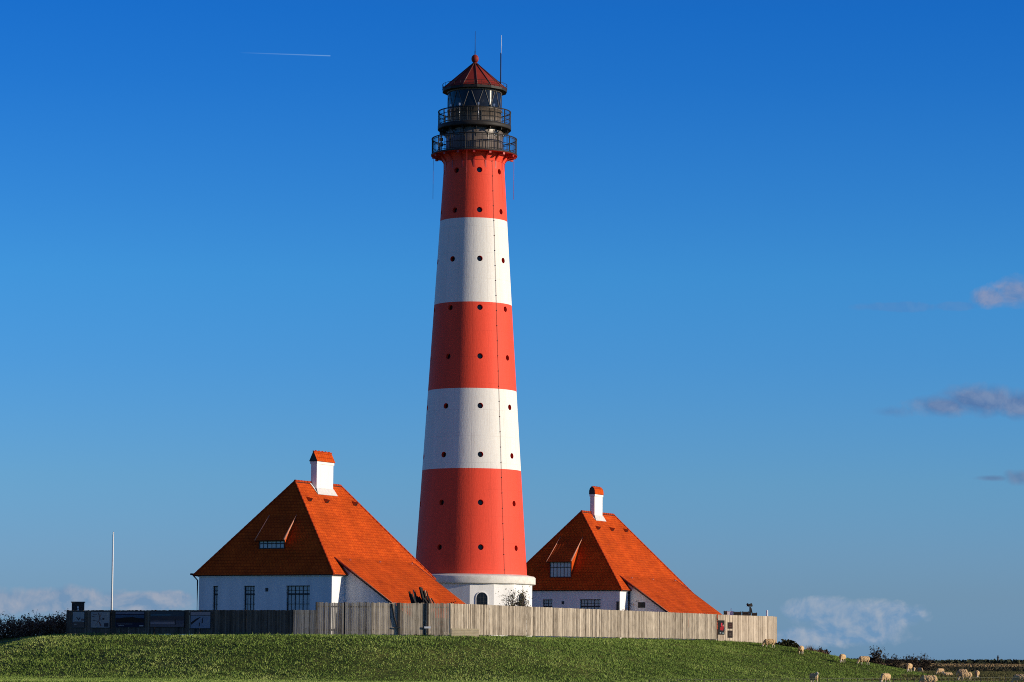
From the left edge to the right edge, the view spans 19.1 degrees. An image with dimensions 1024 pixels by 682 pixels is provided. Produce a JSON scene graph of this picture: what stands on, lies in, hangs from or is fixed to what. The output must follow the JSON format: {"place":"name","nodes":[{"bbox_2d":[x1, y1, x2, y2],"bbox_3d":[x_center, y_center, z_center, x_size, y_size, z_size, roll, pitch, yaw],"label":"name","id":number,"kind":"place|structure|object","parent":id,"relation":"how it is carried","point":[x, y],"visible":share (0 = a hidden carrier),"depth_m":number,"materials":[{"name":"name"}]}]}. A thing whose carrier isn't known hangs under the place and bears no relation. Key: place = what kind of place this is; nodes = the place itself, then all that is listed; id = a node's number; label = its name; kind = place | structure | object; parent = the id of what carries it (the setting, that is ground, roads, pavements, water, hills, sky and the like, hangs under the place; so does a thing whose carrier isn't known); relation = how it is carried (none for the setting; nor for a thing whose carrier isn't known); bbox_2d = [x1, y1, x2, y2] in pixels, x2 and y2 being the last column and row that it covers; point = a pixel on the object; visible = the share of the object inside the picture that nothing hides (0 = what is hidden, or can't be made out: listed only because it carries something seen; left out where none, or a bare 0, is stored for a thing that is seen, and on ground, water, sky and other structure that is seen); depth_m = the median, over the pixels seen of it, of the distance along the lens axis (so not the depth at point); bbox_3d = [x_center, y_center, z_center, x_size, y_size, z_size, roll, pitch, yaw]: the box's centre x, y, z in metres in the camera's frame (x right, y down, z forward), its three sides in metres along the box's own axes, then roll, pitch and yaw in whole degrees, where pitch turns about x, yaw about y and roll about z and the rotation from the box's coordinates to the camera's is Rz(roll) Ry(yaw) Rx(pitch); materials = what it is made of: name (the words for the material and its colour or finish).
{"place":"outdoors","nodes":[
{"label":"outdoors","id":0,"kind":"place"},
{"bbox_2d":[2,634,152,641],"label":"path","id":1,"kind":"structure","parent":0,"point":[76,634],"depth_m":195.69,"materials":[{"name":"green plant"}]},
{"bbox_2d":[0,632,1009,681],"bbox_3d":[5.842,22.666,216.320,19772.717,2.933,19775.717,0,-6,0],"label":"ground","id":2,"kind":"structure","parent":0,"point":[308,666],"depth_m":181.80,"materials":[{"name":"green plant"}]},
{"bbox_2d":[0,613,28,638],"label":"bush","id":3,"kind":"object","parent":2,"relation":"on","point":[4,633],"visible":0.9,"depth_m":204.71,"materials":[{"name":"green plant"}]},
{"bbox_2d":[5,616,39,637],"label":"bush","id":4,"kind":"object","parent":2,"relation":"on","point":[16,629],"visible":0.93,"depth_m":203.71,"materials":[{"name":"green plant"}]},
{"bbox_2d":[13,611,52,634],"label":"bush","id":5,"kind":"object","parent":2,"relation":"on","point":[39,616],"visible":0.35,"depth_m":205.79,"materials":[{"name":"green plant"}]},
{"bbox_2d":[26,610,65,635],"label":"bush","id":6,"kind":"object","parent":2,"relation":"on","point":[42,631],"visible":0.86,"depth_m":202.51,"materials":[{"name":"green plant"}]},
{"bbox_2d":[39,611,66,634],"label":"bush","id":7,"kind":"object","parent":2,"relation":"on","point":[59,629],"visible":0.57,"depth_m":201.68,"materials":[{"name":"green plant"}]},
{"bbox_2d":[71,602,84,609],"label":"noticeboard hut","id":8,"kind":"object","parent":2,"relation":"on","point":[77,605],"visible":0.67,"depth_m":198.55,"materials":[{"name":"brown wood"}]},
{"bbox_2d":[111,532,113,609],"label":"flagpole","id":9,"kind":"object","parent":2,"relation":"on","point":[112,573],"visible":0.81,"depth_m":213.39,"materials":[{"name":"white metal"}]},
{"bbox_2d":[66,610,291,634],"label":"fence","id":10,"kind":"object","parent":2,"relation":"on","point":[276,622],"visible":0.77,"depth_m":190.97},
{"bbox_2d":[72,611,84,627],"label":"info board","id":11,"kind":"object","parent":10,"relation":"attached to","point":[78,619],"visible":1,"depth_m":195.72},
{"bbox_2d":[90,611,109,627],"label":"info board","id":12,"kind":"object","parent":10,"relation":"attached to","point":[100,619],"visible":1,"depth_m":194.97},
{"bbox_2d":[115,611,144,627],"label":"info board","id":13,"kind":"object","parent":10,"relation":"attached to","point":[132,619],"visible":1,"depth_m":193.95,"materials":[{"name":"blue"}]},
{"bbox_2d":[150,611,184,626],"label":"info board","id":14,"kind":"object","parent":10,"relation":"attached to","point":[167,618],"visible":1,"depth_m":192.70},
{"bbox_2d":[190,611,210,628],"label":"info board","id":15,"kind":"object","parent":10,"relation":"attached to","point":[200,619],"visible":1,"depth_m":191.60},
{"bbox_2d":[292,610,315,634],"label":"fence","id":16,"kind":"object","parent":2,"relation":"on","point":[308,622],"visible":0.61,"depth_m":188.52,"materials":[{"name":"grey wood"}]},
{"bbox_2d":[190,450,485,635],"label":"house","id":17,"kind":"structure","parent":2,"relation":"on","point":[320,536],"depth_m":196.55,"materials":[{"name":"orange tile"}]},
{"bbox_2d":[214,586,217,609],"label":"window","id":18,"kind":"structure","parent":17,"relation":"in","point":[215,587],"depth_m":196.85,"materials":[{"name":"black glass"}]},
{"bbox_2d":[245,586,254,609],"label":"window","id":19,"kind":"structure","parent":17,"relation":"in","point":[249,590],"depth_m":195.70,"materials":[{"name":"blue glass"}]},
{"bbox_2d":[287,585,309,612],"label":"window","id":20,"kind":"structure","parent":17,"relation":"in","point":[298,597],"depth_m":194.08,"materials":[{"name":"blue glass"}]},
{"bbox_2d":[315,602,371,634],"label":"fence","id":21,"kind":"object","parent":2,"relation":"on","point":[332,618],"visible":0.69,"depth_m":188.24,"materials":[{"name":"grey wood"}]},
{"bbox_2d":[391,603,399,634],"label":"marker post","id":22,"kind":"object","parent":2,"relation":"on","point":[398,627],"visible":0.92,"depth_m":188.18,"materials":[{"name":"grey wood"}]},
{"bbox_2d":[372,602,450,634],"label":"fence","id":23,"kind":"object","parent":2,"relation":"on","point":[411,624],"visible":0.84,"depth_m":188.39,"materials":[{"name":"grey wood"}]},
{"bbox_2d":[408,587,435,635],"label":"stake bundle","id":24,"kind":"object","parent":2,"relation":"on","point":[415,598],"visible":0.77,"depth_m":189.66,"materials":[{"name":"wood"}]},
{"bbox_2d":[66,632,781,646],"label":"grass tufts","id":25,"kind":"object","parent":2,"relation":"on","point":[450,634],"visible":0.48,"depth_m":194.40,"materials":[{"name":"green plant"}]},
{"bbox_2d":[424,603,430,634],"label":"marker post","id":26,"kind":"object","parent":2,"relation":"on","point":[427,626],"visible":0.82,"depth_m":188.41,"materials":[{"name":"white paint"}]},
{"bbox_2d":[451,628,478,636],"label":"planter box","id":27,"kind":"object","parent":2,"relation":"on","point":[456,632],"visible":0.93,"depth_m":187.18,"materials":[{"name":"wood"}]},
{"bbox_2d":[416,35,535,636],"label":"lighthouse","id":28,"kind":"object","parent":2,"relation":"on","point":[470,548],"visible":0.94,"depth_m":217.51,"materials":[{"name":"red paint"}]},
{"bbox_2d":[475,592,487,604],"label":"window","id":29,"kind":"structure","parent":28,"relation":"in","point":[481,598],"depth_m":213.99,"materials":[{"name":"black glass"}]},
{"bbox_2d":[517,592,524,605],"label":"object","id":30,"kind":"structure","parent":28,"relation":"in","point":[519,596],"depth_m":215.83,"materials":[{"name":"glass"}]},
{"bbox_2d":[498,586,530,636],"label":"shrub","id":31,"kind":"object","parent":2,"relation":"on","point":[517,603],"visible":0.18,"depth_m":206.18,"materials":[{"name":"green plant"}]},
{"bbox_2d":[448,603,716,639],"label":"fence","id":32,"kind":"object","parent":2,"relation":"on","point":[487,620],"visible":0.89,"depth_m":205.10,"materials":[{"name":"beige wood"}]},
{"bbox_2d":[526,486,721,640],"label":"house","id":33,"kind":"structure","parent":2,"relation":"on","point":[595,557],"depth_m":234.74,"materials":[{"name":"orange tile"}]},
{"bbox_2d":[543,599,551,607],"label":"window","id":34,"kind":"structure","parent":33,"relation":"in","point":[546,602],"depth_m":234.05,"materials":[{"name":"blue glass"}]},
{"bbox_2d":[581,599,600,608],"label":"window","id":35,"kind":"structure","parent":33,"relation":"in","point":[585,603],"depth_m":232.43,"materials":[{"name":"blue glass"}]},
{"bbox_2d":[638,602,644,607],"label":"window","id":36,"kind":"structure","parent":33,"relation":"in","point":[640,604],"depth_m":232.06,"materials":[{"name":"black glass"}]},
{"bbox_2d":[746,603,752,615],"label":"telescope","id":37,"kind":"object","parent":2,"relation":"on","point":[750,605],"visible":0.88,"depth_m":236.08,"materials":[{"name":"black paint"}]},
{"bbox_2d":[729,615,776,644],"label":"fence","id":38,"kind":"object","parent":2,"relation":"on","point":[756,629],"visible":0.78,"depth_m":229.84,"materials":[{"name":"beige wood"}]},
{"bbox_2d":[718,615,728,640],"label":"gate","id":39,"kind":"structure","parent":38,"relation":"attached to","point":[726,629],"depth_m":226.96,"materials":[{"name":"wood"}]},
{"bbox_2d":[718,620,724,634],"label":"notice","id":40,"kind":"object","parent":39,"relation":"attached to","point":[721,626],"visible":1,"depth_m":226.51,"materials":[{"name":"black paint"}]},
{"bbox_2d":[728,630,732,637],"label":"notice","id":41,"kind":"object","parent":38,"relation":"attached to","point":[730,633],"visible":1,"depth_m":227.37,"materials":[{"name":"black paint"}]},
{"bbox_2d":[728,622,732,628],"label":"notice","id":42,"kind":"object","parent":38,"relation":"attached to","point":[730,625],"visible":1,"depth_m":227.44,"materials":[{"name":"black paint"}]},
{"bbox_2d":[762,639,774,647],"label":"sheep","id":43,"kind":"object","parent":2,"relation":"on","point":[769,641],"visible":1,"depth_m":226.76},
{"bbox_2d":[776,639,796,646],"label":"bush","id":44,"kind":"object","parent":2,"relation":"on","point":[789,643],"visible":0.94,"depth_m":233.09,"materials":[{"name":"green plant"}]},
{"bbox_2d":[798,646,803,654],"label":"sheep","id":45,"kind":"object","parent":2,"relation":"on","point":[800,649],"visible":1,"depth_m":226.42},
{"bbox_2d":[809,672,817,681],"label":"sheep","id":46,"kind":"object","parent":2,"relation":"on","point":[813,676],"visible":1,"depth_m":179.75},
{"bbox_2d":[805,646,829,653],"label":"dry weeds","id":47,"kind":"object","parent":2,"relation":"on","point":[809,649],"visible":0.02,"depth_m":236.48,"materials":[{"name":"green plant"}]},
{"bbox_2d":[813,646,830,653],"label":"bush","id":48,"kind":"object","parent":2,"relation":"on","point":[826,650],"visible":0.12,"depth_m":248.68,"materials":[{"name":"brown plant"}]},
{"bbox_2d":[839,654,845,662],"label":"sheep","id":49,"kind":"object","parent":2,"relation":"on","point":[842,656],"visible":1,"depth_m":224.51},
{"bbox_2d":[857,656,869,662],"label":"sheep","id":50,"kind":"object","parent":2,"relation":"on","point":[863,658],"visible":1,"depth_m":226.13},
{"bbox_2d":[870,645,886,664],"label":"bush","id":51,"kind":"object","parent":2,"relation":"on","point":[875,658],"visible":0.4,"depth_m":273.40,"materials":[{"name":"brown plant"}]},
{"bbox_2d":[880,673,890,681],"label":"sheep","id":52,"kind":"object","parent":2,"relation":"on","point":[885,675],"visible":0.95,"depth_m":181.03},
{"bbox_2d":[881,653,904,667],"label":"bush","id":53,"kind":"object","parent":2,"relation":"on","point":[897,663],"visible":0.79,"depth_m":437.37,"materials":[{"name":"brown plant"}]},
{"bbox_2d":[899,653,918,669],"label":"bush","id":54,"kind":"object","parent":2,"relation":"on","point":[913,663],"visible":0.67,"depth_m":442.32,"materials":[{"name":"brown plant"}]},
{"bbox_2d":[906,663,912,671],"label":"sheep","id":55,"kind":"object","parent":2,"relation":"on","point":[909,666],"visible":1,"depth_m":227.73},
{"bbox_2d":[909,653,937,669],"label":"bush","id":56,"kind":"object","parent":2,"relation":"on","point":[927,662],"visible":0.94,"depth_m":446.96,"materials":[{"name":"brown plant"}]},
{"bbox_2d":[919,675,936,681],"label":"sheep","id":57,"kind":"object","parent":2,"relation":"on","point":[930,678],"visible":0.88,"depth_m":163.86},
{"bbox_2d":[847,657,1023,663],"bbox_3d":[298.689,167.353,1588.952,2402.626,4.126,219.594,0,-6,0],"label":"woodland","id":58,"kind":"object","parent":2,"relation":"on","point":[993,661],"visible":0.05,"depth_m":1557.40,"materials":[{"name":"green plant"}]},
{"bbox_2d":[936,668,943,673],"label":"sheep","id":59,"kind":"object","parent":2,"relation":"on","point":[939,670],"visible":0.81,"depth_m":305.73},
{"bbox_2d":[883,662,1023,666],"bbox_3d":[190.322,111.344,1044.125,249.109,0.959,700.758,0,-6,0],"label":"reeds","id":60,"kind":"object","parent":2,"relation":"on","point":[972,664],"visible":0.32,"depth_m":844.88,"materials":[{"name":"plant"}]},
{"bbox_2d":[899,666,1023,670],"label":"scrub","id":61,"kind":"object","parent":2,"relation":"on","point":[1018,668],"visible":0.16,"depth_m":481.06,"materials":[{"name":"plant"}]},
{"bbox_2d":[956,669,967,674],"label":"sheep","id":62,"kind":"object","parent":2,"relation":"on","point":[959,671],"visible":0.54,"depth_m":283.16},
{"bbox_2d":[957,672,971,679],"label":"sheep","id":63,"kind":"object","parent":2,"relation":"on","point":[965,674],"visible":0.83,"depth_m":209.21},
{"bbox_2d":[1012,674,1023,681],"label":"sheep","id":64,"kind":"object","parent":2,"relation":"on","point":[1018,677],"visible":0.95,"depth_m":180.21},
{"bbox_2d":[0,0,1023,659],"label":"sky","id":65,"kind":"structure","parent":0,"point":[766,257],"materials":[{"name":"blue"}]},
{"bbox_2d":[863,670,1023,681],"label":"marsh grass","id":66,"kind":"structure","parent":0,"point":[1008,675],"depth_m":249.67,"materials":[{"name":"green plant"}]},
{"bbox_2d":[902,666,1023,671],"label":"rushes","id":67,"kind":"object","parent":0,"point":[984,669],"visible":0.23,"depth_m":457.77,"materials":[{"name":"plant"}]}
]}

